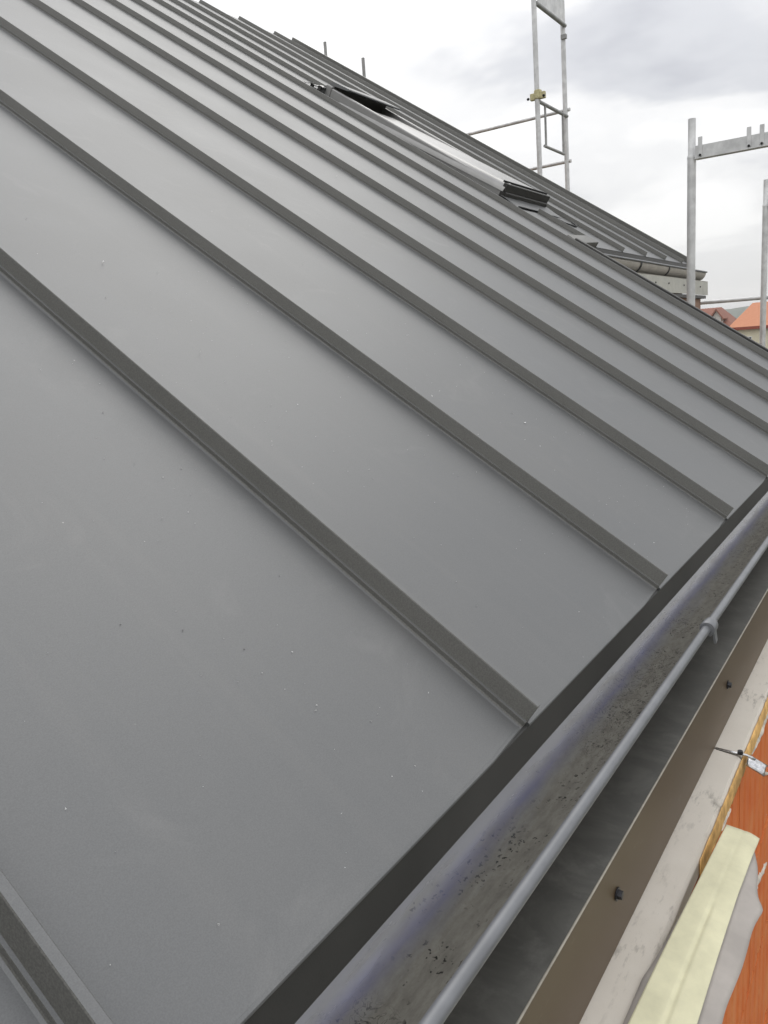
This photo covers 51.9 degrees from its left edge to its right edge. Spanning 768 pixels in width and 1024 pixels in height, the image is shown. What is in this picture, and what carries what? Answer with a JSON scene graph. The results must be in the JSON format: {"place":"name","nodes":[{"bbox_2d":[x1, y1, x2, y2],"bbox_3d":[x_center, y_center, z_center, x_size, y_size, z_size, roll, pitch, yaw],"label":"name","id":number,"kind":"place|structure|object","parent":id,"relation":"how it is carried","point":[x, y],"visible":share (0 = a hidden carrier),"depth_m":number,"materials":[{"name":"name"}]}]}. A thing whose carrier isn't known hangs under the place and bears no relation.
{"place":"outdoors","nodes":[
{"label":"outdoors","id":0,"kind":"place"},
{"bbox_2d":[195,0,767,308],"label":"sky","id":1,"kind":"structure","parent":0,"point":[637,71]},
{"bbox_2d":[579,640,767,1023],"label":"clay block wall","id":2,"kind":"structure","parent":0,"point":[730,789],"depth_m":1.16,"materials":[{"name":"orange brick"}]},
{"bbox_2d":[444,547,767,1023],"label":"eave trim","id":3,"kind":"structure","parent":2,"relation":"on","point":[549,959],"depth_m":0.89,"materials":[{"name":"metal"}]},
{"bbox_2d":[295,492,767,1023],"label":"rain gutter","id":4,"kind":"object","parent":3,"relation":"on","point":[425,952],"visible":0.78,"depth_m":0.84,"materials":[{"name":"grey metal"}]},
{"bbox_2d":[623,824,762,1023],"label":"membrane flap","id":5,"kind":"object","parent":2,"relation":"on","point":[692,974],"visible":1,"depth_m":0.87,"materials":[{"name":"beige plastic"}]},
{"bbox_2d":[716,747,767,776],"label":"steel tie","id":6,"kind":"object","parent":2,"relation":"attached to","point":[756,765],"visible":1,"depth_m":1.24,"materials":[{"name":"silver metal"}]},
{"bbox_2d":[700,307,735,325],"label":"house","id":7,"kind":"structure","parent":0,"point":[721,314],"depth_m":120.41,"materials":[{"name":"brown tile"}]},
{"bbox_2d":[725,306,748,318],"bbox_3d":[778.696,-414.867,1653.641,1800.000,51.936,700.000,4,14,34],"label":"hill","id":8,"kind":"structure","parent":0,"point":[736,313],"depth_m":1512.17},
{"bbox_2d":[730,302,767,347],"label":"house","id":9,"kind":"structure","parent":0,"point":[746,322],"depth_m":99.55,"materials":[{"name":"orange tile"}]},
{"label":"ground","id":10,"kind":"structure","parent":0,"visible":0},
{"bbox_2d":[323,41,326,55],"bbox_3d":[-0.339,-0.527,10.656,0.038,10.610,0.038,4,14,34],"label":"scaffold post","id":11,"kind":"object","parent":10,"relation":"on","point":[325,47],"visible":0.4,"depth_m":9.59,"materials":[{"name":"grey metal"}]},
{"bbox_2d":[361,57,365,76],"bbox_3d":[0.120,-0.346,10.385,0.038,10.300,0.038,4,14,34],"label":"scaffold post","id":12,"kind":"object","parent":10,"relation":"on","point":[363,67],"visible":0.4,"depth_m":9.36,"materials":[{"name":"grey metal"}]},
{"bbox_2d":[527,0,569,190],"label":"scaffolding","id":13,"kind":"object","parent":10,"relation":"on","point":[554,10],"visible":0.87,"depth_m":7.75,"materials":[{"name":"silver metal"}]},
{"bbox_2d":[466,107,570,135],"bbox_3d":[0.254,-4.269,9.306,4.045,0.056,0.036,4,14,34],"label":"guard rail","id":14,"kind":"object","parent":13,"relation":"attached to","point":[511,123],"visible":0.4,"depth_m":8.52,"materials":[{"name":"grey metal"}]},
{"bbox_2d":[529,159,571,169],"bbox_3d":[0.291,-3.776,9.408,4.045,0.066,0.036,4,14,34],"label":"guard rail","id":15,"kind":"object","parent":13,"relation":"attached to","point":[551,164],"visible":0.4,"depth_m":8.38,"materials":[{"name":"grey metal"}]},
{"bbox_2d":[673,293,705,308],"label":"house end wall","id":16,"kind":"structure","parent":10,"relation":"on","point":[698,298],"depth_m":6.72,"materials":[{"name":"brown brick"}]},
{"bbox_2d":[0,0,767,1023],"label":"standing seam roof","id":17,"kind":"structure","parent":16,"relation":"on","point":[338,518],"depth_m":1.09,"materials":[{"name":"metal"}]},
{"bbox_2d":[42,260,686,964],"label":"plaster crumbs","id":18,"kind":"object","parent":17,"relation":"on","point":[316,704],"visible":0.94,"depth_m":0.91,"materials":[{"name":"grey"}]},
{"bbox_2d":[305,82,560,217],"bbox_3d":[0.325,-2.454,5.332,1.544,1.054,0.720,4,14,34],"label":"roof window","id":19,"kind":"structure","parent":17,"relation":"attached to","point":[517,193],"depth_m":5.13,"materials":[{"name":"black glass"}]},
{"bbox_2d":[557,218,577,226],"bbox_3d":[1.198,-1.900,5.176,0.081,0.065,0.356,4,14,34],"label":"cable","id":20,"kind":"object","parent":17,"relation":"on","point":[574,225],"visible":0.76,"depth_m":5.18,"materials":[{"name":"black rubber"}]},
{"bbox_2d":[638,273,707,294],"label":"eave trim","id":21,"kind":"structure","parent":16,"relation":"attached to","point":[674,285],"depth_m":6.04,"materials":[{"name":"wood"}]},
{"bbox_2d":[604,253,706,279],"bbox_3d":[1.950,-1.772,5.764,0.152,0.093,2.942,4,14,34],"label":"rain gutter","id":22,"kind":"object","parent":21,"relation":"on","point":[644,266],"visible":0.56,"depth_m":5.68,"materials":[{"name":"grey metal"}]},
{"bbox_2d":[687,118,767,305],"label":"scaffolding","id":23,"kind":"object","parent":10,"relation":"on","point":[748,142],"visible":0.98,"depth_m":4.55,"materials":[{"name":"silver metal"}]},
{"bbox_2d":[759,179,767,346],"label":"scaffolding","id":24,"kind":"object","parent":10,"relation":"on","point":[763,293],"visible":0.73,"depth_m":6.72,"materials":[{"name":"silver metal"}]},
{"bbox_2d":[701,295,767,304],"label":"guard rail","id":25,"kind":"object","parent":24,"relation":"attached to","point":[730,300],"depth_m":6.96,"materials":[{"name":"grey metal"}]}
]}

